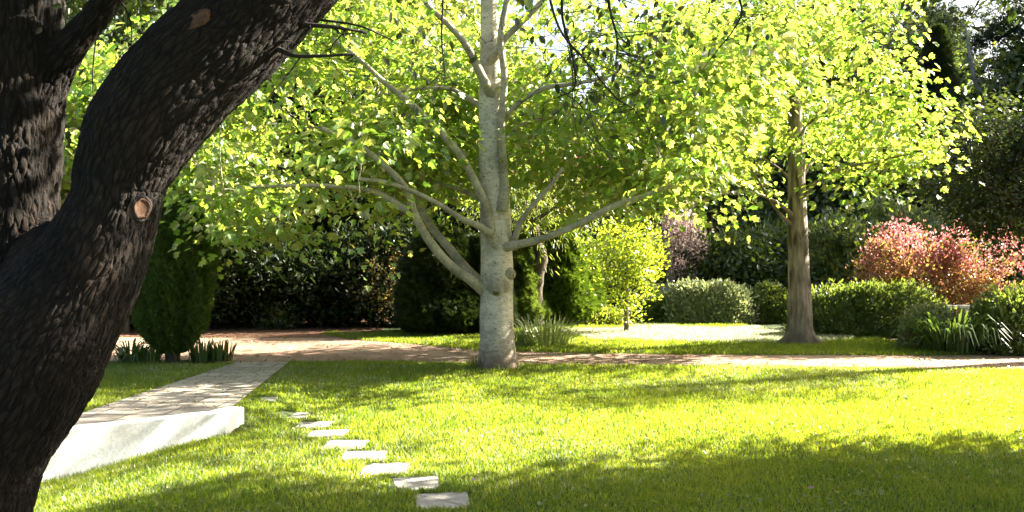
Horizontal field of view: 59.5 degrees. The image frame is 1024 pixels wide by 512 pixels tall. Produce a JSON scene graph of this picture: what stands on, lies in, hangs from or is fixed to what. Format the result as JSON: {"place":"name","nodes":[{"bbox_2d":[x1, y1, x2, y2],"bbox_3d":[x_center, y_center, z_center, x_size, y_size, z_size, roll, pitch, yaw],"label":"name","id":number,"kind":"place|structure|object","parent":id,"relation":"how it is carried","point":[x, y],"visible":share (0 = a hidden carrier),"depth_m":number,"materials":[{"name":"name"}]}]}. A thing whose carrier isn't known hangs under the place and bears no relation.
{"place":"outdoors","nodes":[
{"label":"outdoors","id":0,"kind":"place"},
{"bbox_2d":[75,362,287,424],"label":"path","id":1,"kind":"structure","parent":0,"point":[110,412],"depth_m":9.32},
{"bbox_2d":[34,299,1023,511],"bbox_3d":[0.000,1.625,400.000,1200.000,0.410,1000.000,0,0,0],"label":"ground","id":2,"kind":"structure","parent":0,"point":[288,412],"depth_m":7.50,"materials":[{"name":"green plant"}]},
{"bbox_2d":[65,0,171,54],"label":"broadleaf tree","id":3,"kind":"object","parent":2,"relation":"on","point":[138,5],"visible":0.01,"depth_m":26.39,"materials":[{"name":"green plant"}]},
{"bbox_2d":[42,406,243,481],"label":"garden wall","id":4,"kind":"structure","parent":2,"relation":"on","point":[82,447],"depth_m":7.51,"materials":[{"name":"white paint"}]},
{"bbox_2d":[112,338,179,363],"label":"iris clump","id":5,"kind":"object","parent":2,"relation":"on","point":[121,354],"visible":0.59,"depth_m":13.31,"materials":[{"name":"green plant"}]},
{"bbox_2d":[118,344,174,362],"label":"iris clump","id":6,"kind":"object","parent":2,"relation":"on","point":[147,356],"visible":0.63,"depth_m":13.28,"materials":[{"name":"green plant"}]},
{"bbox_2d":[130,184,222,362],"bbox_3d":[-5.093,0.265,13.482,1.414,2.783,1.402,0,0,0],"label":"cypress bush","id":7,"kind":"object","parent":2,"relation":"on","point":[174,304],"visible":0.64,"depth_m":13.10,"materials":[{"name":"green plant"}]},
{"bbox_2d":[187,337,220,362],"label":"iris clump","id":8,"kind":"object","parent":2,"relation":"on","point":[202,354],"visible":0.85,"depth_m":13.49,"materials":[{"name":"green plant"}]},
{"bbox_2d":[205,337,238,361],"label":"iris clump","id":9,"kind":"object","parent":2,"relation":"on","point":[221,354],"visible":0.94,"depth_m":13.56,"materials":[{"name":"green plant"}]},
{"bbox_2d":[106,0,360,300],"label":"broadleaf tree","id":10,"kind":"object","parent":2,"relation":"on","point":[148,6],"visible":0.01,"depth_m":26.72,"materials":[{"name":"green plant"}]},
{"bbox_2d":[119,315,390,339],"bbox_3d":[-16.400,1.588,21.462,27.200,0.001,9.076,0,0,0],"label":"mulch bed","id":11,"kind":"object","parent":2,"relation":"on","point":[304,330],"visible":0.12,"depth_m":18.85,"materials":[{"name":"brown soil"}]},
{"bbox_2d":[65,0,147,59],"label":"dark tree","id":12,"kind":"object","parent":11,"relation":"on","point":[69,3],"depth_m":21.75,"materials":[{"name":"green plant"}]},
{"bbox_2d":[129,315,134,330],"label":"dark shrub","id":13,"kind":"object","parent":11,"relation":"on","point":[131,324],"visible":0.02,"depth_m":19.41,"materials":[{"name":"green plant"}]},
{"bbox_2d":[60,40,268,333],"bbox_3d":[-7.774,-1.378,18.688,6.212,6.288,6.558,0,0,42],"label":"maple tree","id":14,"kind":"object","parent":11,"relation":"on","point":[85,93],"visible":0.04,"depth_m":17.17,"materials":[{"name":"green plant"}]},
{"bbox_2d":[66,7,281,250],"bbox_3d":[-9.239,-2.463,22.399,6.677,8.427,7.021,0,0,16],"label":"dark tree","id":15,"kind":"object","parent":11,"relation":"on","point":[109,35],"depth_m":21.89,"materials":[{"name":"green plant"}]},
{"bbox_2d":[62,99,316,241],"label":"maple tree","id":16,"kind":"object","parent":11,"relation":"on","point":[66,177],"visible":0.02,"depth_m":18.56,"materials":[{"name":"green plant"}]},
{"bbox_2d":[206,237,282,329],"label":"dark shrub","id":17,"kind":"object","parent":11,"relation":"on","point":[223,298],"visible":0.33,"depth_m":19.21,"materials":[{"name":"green plant"}]},
{"bbox_2d":[141,2,380,251],"bbox_3d":[-6.595,-2.788,22.806,7.583,9.101,7.211,0,0,31],"label":"dark tree","id":18,"kind":"object","parent":11,"relation":"on","point":[291,98],"visible":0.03,"depth_m":21.71,"materials":[{"name":"green plant"}]},
{"bbox_2d":[212,111,309,326],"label":"leaning small tree","id":19,"kind":"object","parent":11,"relation":"on","point":[279,171],"visible":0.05,"depth_m":20.04,"materials":[{"name":"green plant"}]},
{"bbox_2d":[245,294,305,329],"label":"green shrub","id":20,"kind":"object","parent":11,"relation":"on","point":[277,318],"visible":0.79,"depth_m":19.45,"materials":[{"name":"green plant"}]},
{"bbox_2d":[215,217,344,328],"bbox_3d":[-5.129,0.372,20.375,3.425,3.127,4.182,0,0,-25],"label":"dark shrub","id":21,"kind":"object","parent":11,"relation":"on","point":[269,284],"visible":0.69,"depth_m":19.33,"materials":[{"name":"green plant"}]},
{"bbox_2d":[244,40,412,268],"bbox_3d":[-4.623,-2.260,24.022,6.343,8.006,6.670,0,0,41],"label":"dark tree","id":22,"kind":"object","parent":11,"relation":"on","point":[360,201],"visible":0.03,"depth_m":22.54,"materials":[{"name":"green plant"}]},
{"bbox_2d":[278,221,397,328],"bbox_3d":[-3.894,0.426,20.612,4.000,2.991,3.276,0,0,8],"label":"dark shrub","id":23,"kind":"object","parent":11,"relation":"on","point":[339,322],"visible":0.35,"depth_m":19.77,"materials":[{"name":"green plant"}]},
{"bbox_2d":[333,235,410,327],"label":"bronze shrub","id":24,"kind":"object","parent":11,"relation":"on","point":[386,294],"visible":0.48,"depth_m":19.67,"materials":[{"name":"brown plant"}]},
{"bbox_2d":[261,397,277,403],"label":"stepping stone","id":25,"kind":"object","parent":2,"relation":"on","point":[271,398],"visible":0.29,"depth_m":9.35,"materials":[{"name":"grey stone"}]},
{"bbox_2d":[288,412,308,419],"bbox_3d":[-2.175,1.621,8.892,0.315,0.081,0.354,0,0,-6],"label":"stepping stone","id":26,"kind":"object","parent":2,"relation":"on","point":[300,414],"visible":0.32,"depth_m":8.88,"materials":[{"name":"white stone"}]},
{"bbox_2d":[295,421,334,428],"bbox_3d":[-1.863,1.637,8.469,0.373,0.081,0.366,-1,1,-5],"label":"stepping stone","id":27,"kind":"object","parent":2,"relation":"on","point":[316,423],"visible":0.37,"depth_m":8.49,"materials":[{"name":"white stone"}]},
{"bbox_2d":[308,429,348,437],"bbox_3d":[-1.650,1.635,8.032,0.370,0.081,0.387,-1,1,-5],"label":"stepping stone","id":28,"kind":"object","parent":2,"relation":"on","point":[339,432],"visible":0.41,"depth_m":8.08,"materials":[{"name":"white stone"}]},
{"bbox_2d":[323,440,368,448],"bbox_3d":[-1.402,1.634,7.593,0.380,0.081,0.379,0,0,-2],"label":"stepping stone","id":29,"kind":"object","parent":2,"relation":"on","point":[354,443],"visible":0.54,"depth_m":7.62,"materials":[{"name":"grey stone"}]},
{"bbox_2d":[342,450,387,460],"bbox_3d":[-1.176,1.636,7.167,0.378,0.081,0.394,0,-1,-3],"label":"stepping stone","id":30,"kind":"object","parent":2,"relation":"on","point":[371,454],"visible":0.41,"depth_m":7.20,"materials":[{"name":"grey stone"}]},
{"bbox_2d":[309,204,432,327],"bbox_3d":[-2.785,0.319,20.854,3.574,3.263,4.363,0,0,41],"label":"dark shrub","id":31,"kind":"object","parent":2,"relation":"on","point":[384,234],"visible":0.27,"depth_m":19.79,"materials":[{"name":"green plant"}]},
{"bbox_2d":[361,462,409,474],"bbox_3d":[-0.949,1.640,6.745,0.380,0.081,0.400,0,0,-7],"label":"stepping stone","id":32,"kind":"object","parent":2,"relation":"on","point":[378,468],"visible":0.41,"depth_m":6.77,"materials":[{"name":"grey stone"}]},
{"bbox_2d":[292,0,479,235],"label":"broadleaf tree","id":33,"kind":"object","parent":2,"relation":"on","point":[439,10],"visible":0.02,"depth_m":28.82,"materials":[{"name":"green plant"}]},
{"bbox_2d":[0,0,794,511],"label":"leaning tree","id":34,"kind":"object","parent":2,"relation":"on","point":[182,82],"visible":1,"depth_m":3.89,"materials":[{"name":"brown plant"}]},
{"bbox_2d":[393,475,440,490],"bbox_3d":[-0.683,1.642,6.311,0.376,0.081,0.390,-2,1,-9],"label":"stepping stone","id":35,"kind":"object","parent":2,"relation":"on","point":[419,481],"visible":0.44,"depth_m":6.34,"materials":[{"name":"grey stone"}]},
{"bbox_2d":[329,44,525,239],"bbox_3d":[-2.305,-2.057,24.659,6.009,7.584,6.319,0,0,-22],"label":"dark tree","id":36,"kind":"object","parent":2,"relation":"on","point":[436,217],"visible":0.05,"depth_m":23.59,"materials":[{"name":"green plant"}]},
{"bbox_2d":[391,223,479,335],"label":"round conifer","id":37,"kind":"object","parent":2,"relation":"on","point":[420,291],"visible":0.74,"depth_m":17.87,"materials":[{"name":"green plant"}]},
{"bbox_2d":[415,491,470,509],"bbox_3d":[-0.449,1.640,5.865,0.380,0.081,0.424,0,0,-9],"label":"stepping stone","id":38,"kind":"object","parent":2,"relation":"on","point":[451,499],"visible":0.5,"depth_m":5.89,"materials":[{"name":"grey stone"}]},
{"bbox_2d":[70,0,835,370],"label":"plane tree","id":39,"kind":"object","parent":2,"relation":"on","point":[490,128],"visible":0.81,"depth_m":12.63,"materials":[{"name":"green plant"}]},
{"bbox_2d":[389,0,527,230],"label":"broadleaf tree","id":40,"kind":"object","parent":2,"relation":"on","point":[466,8],"visible":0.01,"depth_m":34.17,"materials":[{"name":"green plant"}]},
{"bbox_2d":[465,355,483,368],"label":"grass tuft","id":41,"kind":"object","parent":2,"relation":"on","point":[474,364],"visible":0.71,"depth_m":12.62,"materials":[{"name":"green plant"}]},
{"bbox_2d":[434,232,519,333],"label":"round conifer","id":42,"kind":"object","parent":2,"relation":"on","point":[474,238],"visible":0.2,"depth_m":18.24,"materials":[{"name":"green plant"}]},
{"bbox_2d":[377,24,589,233],"bbox_3d":[-1.330,-3.328,33.100,8.224,10.140,7.811,0,0,-9],"label":"broadleaf tree","id":43,"kind":"object","parent":2,"relation":"on","point":[523,62],"visible":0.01,"depth_m":32.19,"materials":[{"name":"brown plant"}]},
{"bbox_2d":[494,361,513,370],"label":"grass tuft","id":44,"kind":"object","parent":2,"relation":"on","point":[510,366],"visible":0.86,"depth_m":12.41,"materials":[{"name":"green plant"}]},
{"bbox_2d":[514,327,542,346],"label":"grass clump","id":45,"kind":"object","parent":2,"relation":"on","point":[520,339],"visible":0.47,"depth_m":15.71,"materials":[{"name":"green plant"}]},
{"bbox_2d":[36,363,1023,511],"bbox_3d":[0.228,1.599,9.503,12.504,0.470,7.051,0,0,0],"label":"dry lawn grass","id":46,"kind":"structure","parent":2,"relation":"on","point":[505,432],"depth_m":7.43,"materials":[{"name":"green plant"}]},
{"bbox_2d":[37,365,1023,511],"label":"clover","id":47,"kind":"object","parent":2,"relation":"on","point":[588,491],"visible":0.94,"depth_m":7.29,"materials":[{"name":"green plant"}]},
{"bbox_2d":[511,225,552,328],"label":"feathery conifer","id":48,"kind":"object","parent":2,"relation":"on","point":[524,280],"visible":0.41,"depth_m":19.58,"materials":[{"name":"green plant"}]},
{"bbox_2d":[435,112,631,326],"bbox_3d":[0.448,-0.761,19.632,4.445,4.941,3.851,0,0,0],"label":"tree","id":49,"kind":"object","parent":2,"relation":"on","point":[541,258],"visible":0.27,"depth_m":19.69,"materials":[{"name":"green plant"}]},
{"bbox_2d":[513,314,582,346],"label":"grass clump","id":50,"kind":"object","parent":2,"relation":"on","point":[553,334],"visible":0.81,"depth_m":15.74,"materials":[{"name":"green plant"}]},
{"bbox_2d":[92,335,1023,409],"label":"leaf litter","id":51,"kind":"object","parent":2,"relation":"on","point":[838,354],"visible":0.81,"depth_m":13.70,"materials":[{"name":"brown plant"}]},
{"bbox_2d":[511,140,605,223],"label":"tree","id":52,"kind":"object","parent":2,"relation":"on","point":[550,194],"visible":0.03,"depth_m":25.81,"materials":[{"name":"green plant"}]},
{"bbox_2d":[511,136,622,253],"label":"green tree","id":53,"kind":"object","parent":2,"relation":"on","point":[590,229],"visible":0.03,"depth_m":28.27,"materials":[{"name":"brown plant"}]},
{"bbox_2d":[534,218,603,325],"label":"feathery conifer","id":54,"kind":"object","parent":2,"relation":"on","point":[567,290],"visible":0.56,"depth_m":20.24,"materials":[{"name":"green plant"}]},
{"bbox_2d":[554,304,630,324],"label":"hedge","id":55,"kind":"object","parent":2,"relation":"on","point":[602,318],"visible":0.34,"depth_m":20.44,"materials":[{"name":"green plant"}]},
{"bbox_2d":[578,231,608,305],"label":"feathery conifer","id":56,"kind":"object","parent":2,"relation":"on","point":[593,257],"visible":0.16,"depth_m":21.11,"materials":[{"name":"green plant"}]},
{"bbox_2d":[214,0,1017,278],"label":"woods","id":57,"kind":"object","parent":2,"relation":"on","point":[959,64],"depth_m":36.24,"materials":[{"name":"green plant"}]},
{"bbox_2d":[579,231,662,307],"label":"back shrub","id":58,"kind":"object","parent":2,"relation":"on","point":[617,280],"visible":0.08,"depth_m":24.27,"materials":[{"name":"green plant"}]},
{"bbox_2d":[574,202,671,331],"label":"sapling","id":59,"kind":"object","parent":2,"relation":"on","point":[637,256],"visible":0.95,"depth_m":18.30,"materials":[{"name":"green plant"}]},
{"bbox_2d":[576,53,695,231],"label":"broadleaf tree","id":60,"kind":"object","parent":2,"relation":"on","point":[607,106],"visible":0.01,"depth_m":37.03,"materials":[{"name":"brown plant"}]},
{"bbox_2d":[584,151,709,283],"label":"green tree","id":61,"kind":"object","parent":2,"relation":"on","point":[609,218],"visible":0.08,"depth_m":29.48,"materials":[{"name":"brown plant"}]},
{"bbox_2d":[600,236,700,306],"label":"back shrub","id":62,"kind":"object","parent":2,"relation":"on","point":[664,277],"visible":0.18,"depth_m":24.27,"materials":[{"name":"green plant"}]},
{"bbox_2d":[629,290,680,322],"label":"hedge","id":63,"kind":"object","parent":2,"relation":"on","point":[653,311],"visible":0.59,"depth_m":21.32,"materials":[{"name":"green plant"}]},
{"bbox_2d":[321,321,998,355],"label":"verge grass","id":64,"kind":"structure","parent":2,"relation":"on","point":[617,345],"depth_m":15.84,"materials":[{"name":"green plant"}]},
{"bbox_2d":[649,269,672,293],"bbox_3d":[4.028,1.000,24.348,0.740,1.300,0.240,0,0,0],"label":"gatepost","id":65,"kind":"object","parent":2,"relation":"on","point":[665,285],"visible":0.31,"depth_m":24.29,"materials":[{"name":"stone"}]},
{"bbox_2d":[650,201,713,289],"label":"blossom tree","id":66,"kind":"object","parent":2,"relation":"on","point":[683,238],"visible":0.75,"depth_m":23.94,"materials":[{"name":"pink plant"}]},
{"bbox_2d":[647,226,759,286],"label":"back shrub","id":67,"kind":"object","parent":2,"relation":"on","point":[708,258],"visible":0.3,"depth_m":24.61,"materials":[{"name":"green plant"}]},
{"bbox_2d":[659,276,759,324],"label":"hedge","id":68,"kind":"object","parent":2,"relation":"on","point":[692,300],"visible":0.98,"depth_m":20.94,"materials":[{"name":"green plant"}]},
{"bbox_2d":[630,118,812,304],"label":"green tree","id":69,"kind":"object","parent":2,"relation":"on","point":[738,218],"visible":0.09,"depth_m":27.47,"materials":[{"name":"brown plant"}]},
{"bbox_2d":[627,0,837,223],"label":"broadleaf tree","id":70,"kind":"object","parent":2,"relation":"on","point":[699,93],"visible":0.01,"depth_m":33.20,"materials":[{"name":"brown plant"}]},
{"bbox_2d":[691,218,815,303],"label":"back shrub","id":71,"kind":"object","parent":2,"relation":"on","point":[767,249],"visible":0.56,"depth_m":24.11,"materials":[{"name":"green plant"}]},
{"bbox_2d":[748,279,787,323],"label":"hedge","id":72,"kind":"object","parent":2,"relation":"on","point":[770,300],"visible":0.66,"depth_m":21.25,"materials":[{"name":"green plant"}]},
{"bbox_2d":[694,74,889,271],"bbox_3d":[8.990,-2.051,29.117,6.732,8.039,6.880,0,0,10],"label":"green tree","id":73,"kind":"object","parent":2,"relation":"on","point":[821,195],"visible":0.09,"depth_m":27.62,"materials":[{"name":"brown plant"}]},
{"bbox_2d":[622,0,985,344],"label":"plane tree","id":74,"kind":"object","parent":2,"relation":"on","point":[799,326],"visible":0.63,"depth_m":15.40,"materials":[{"name":"green plant"}]},
{"bbox_2d":[742,210,866,291],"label":"back shrub","id":75,"kind":"object","parent":2,"relation":"on","point":[777,222],"visible":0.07,"depth_m":24.50,"materials":[{"name":"green plant"}]},
{"bbox_2d":[747,0,923,206],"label":"pine tree","id":76,"kind":"object","parent":2,"relation":"on","point":[855,72],"visible":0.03,"depth_m":28.89,"materials":[{"name":"green plant"}]},
{"bbox_2d":[786,206,914,289],"bbox_3d":[8.718,0.248,23.074,3.126,3.090,2.919,0,0,24],"label":"green shrub","id":77,"kind":"object","parent":2,"relation":"on","point":[846,230],"visible":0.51,"depth_m":22.64,"materials":[{"name":"green plant"}]},
{"bbox_2d":[796,0,932,196],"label":"pine tree","id":78,"kind":"object","parent":2,"relation":"on","point":[910,26],"visible":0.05,"depth_m":31.75,"materials":[{"name":"plant"}]},
{"bbox_2d":[762,64,973,226],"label":"green tree","id":79,"kind":"object","parent":2,"relation":"on","point":[900,189],"visible":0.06,"depth_m":27.85,"materials":[{"name":"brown plant"}]},
{"bbox_2d":[781,277,956,337],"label":"hedge","id":80,"kind":"object","parent":2,"relation":"on","point":[859,309],"visible":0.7,"depth_m":17.60,"materials":[{"name":"green plant"}]},
{"bbox_2d":[815,2,970,198],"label":"broadleaf tree","id":81,"kind":"object","parent":2,"relation":"on","point":[899,20],"depth_m":36.94,"materials":[{"name":"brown plant"}]},
{"bbox_2d":[845,213,958,320],"bbox_3d":[8.747,0.335,20.148,2.393,2.648,2.579,0,0,0],"label":"red shrub","id":82,"kind":"object","parent":2,"relation":"on","point":[893,266],"visible":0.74,"depth_m":19.73,"materials":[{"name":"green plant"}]},
{"bbox_2d":[847,191,956,293],"bbox_3d":[10.101,-0.038,23.985,3.556,3.411,3.162,0,0,0],"label":"green shrub","id":83,"kind":"object","parent":2,"relation":"on","point":[881,213],"visible":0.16,"depth_m":23.38,"materials":[{"name":"green plant"}]},
{"bbox_2d":[848,0,991,186],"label":"pine tree","id":84,"kind":"object","parent":2,"relation":"on","point":[947,18],"visible":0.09,"depth_m":34.68,"materials":[{"name":"green plant"}]},
{"bbox_2d":[905,22,974,304],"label":"cypress spire","id":85,"kind":"structure","parent":2,"relation":"on","point":[943,59],"depth_m":28.66,"materials":[{"name":"green plant"}]},
{"bbox_2d":[861,0,1023,77],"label":"evergreen tree","id":86,"kind":"object","parent":2,"relation":"on","point":[1012,16],"visible":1,"depth_m":8.75,"materials":[{"name":"green plant"}]},
{"bbox_2d":[902,204,1014,313],"bbox_3d":[12.161,0.097,24.232,3.577,3.123,2.780,0,0,0],"label":"green shrub","id":87,"kind":"object","parent":2,"relation":"on","point":[944,225],"visible":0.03,"depth_m":24.01,"materials":[{"name":"green plant"}]},
{"bbox_2d":[948,305,973,315],"bbox_3d":[9.333,1.345,18.967,0.720,0.610,0.320,0,0,0],"label":"garden bench","id":88,"kind":"object","parent":2,"relation":"on","point":[965,308],"visible":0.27,"depth_m":18.82,"materials":[{"name":"stone"}]},
{"bbox_2d":[911,1,1023,204],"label":"gum tree","id":89,"kind":"object","parent":2,"relation":"on","point":[972,72],"visible":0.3,"depth_m":31.00,"materials":[{"name":"green plant"}]},
{"bbox_2d":[918,218,1023,314],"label":"red shrub","id":90,"kind":"object","parent":2,"relation":"on","point":[966,265],"visible":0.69,"depth_m":19.57,"materials":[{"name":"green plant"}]},
{"bbox_2d":[926,202,1023,303],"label":"back shrub","id":91,"kind":"object","parent":2,"relation":"on","point":[1018,277],"visible":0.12,"depth_m":23.04,"materials":[{"name":"green plant"}]},
{"bbox_2d":[950,0,1023,182],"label":"pine tree","id":92,"kind":"object","parent":2,"relation":"on","point":[992,29],"visible":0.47,"depth_m":30.89,"materials":[{"name":"green plant"}]},
{"bbox_2d":[961,7,1023,166],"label":"broadleaf tree","id":93,"kind":"object","parent":2,"relation":"on","point":[1003,56],"visible":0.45,"depth_m":29.75,"materials":[{"name":"green plant"}]},
{"bbox_2d":[982,0,1023,26],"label":"evergreen tree","id":94,"kind":"object","parent":2,"relation":"on","point":[1001,7],"visible":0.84,"depth_m":14.84,"materials":[{"name":"green plant"}]},
{"bbox_2d":[110,337,1023,368],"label":"driveway","id":95,"kind":"structure","parent":0,"point":[320,352],"depth_m":14.21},
{"bbox_2d":[116,0,1023,144],"label":"sky","id":96,"kind":"structure","parent":0,"point":[510,10],"materials":[{"name":"white"}]},
{"bbox_2d":[561,323,854,342],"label":"dry grass","id":97,"kind":"structure","parent":0,"point":[731,332],"depth_m":17.84,"materials":[{"name":"plant"}]},
{"label":"shrub bed","id":98,"kind":"structure","parent":0,"visible":0},
{"bbox_2d":[894,299,957,349],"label":"hedge","id":99,"kind":"object","parent":98,"relation":"on","point":[932,309],"visible":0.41,"depth_m":15.31,"materials":[{"name":"green plant"}]},
{"bbox_2d":[872,304,1023,354],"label":"strap plant","id":100,"kind":"object","parent":98,"relation":"on","point":[966,342],"visible":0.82,"depth_m":14.56,"materials":[{"name":"green plant"}]},
{"bbox_2d":[899,74,1023,272],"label":"evergreen tree","id":101,"kind":"object","parent":98,"relation":"on","point":[1010,211],"visible":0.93,"depth_m":17.24,"materials":[{"name":"green plant"}]},
{"bbox_2d":[900,312,1023,352],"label":"strap plant","id":102,"kind":"object","parent":98,"relation":"on","point":[988,329],"visible":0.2,"depth_m":14.53,"materials":[{"name":"green plant"}]},
{"bbox_2d":[968,280,1023,355],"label":"hedge","id":103,"kind":"object","parent":98,"relation":"on","point":[997,302],"visible":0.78,"depth_m":14.47,"materials":[{"name":"green plant"}]}
]}

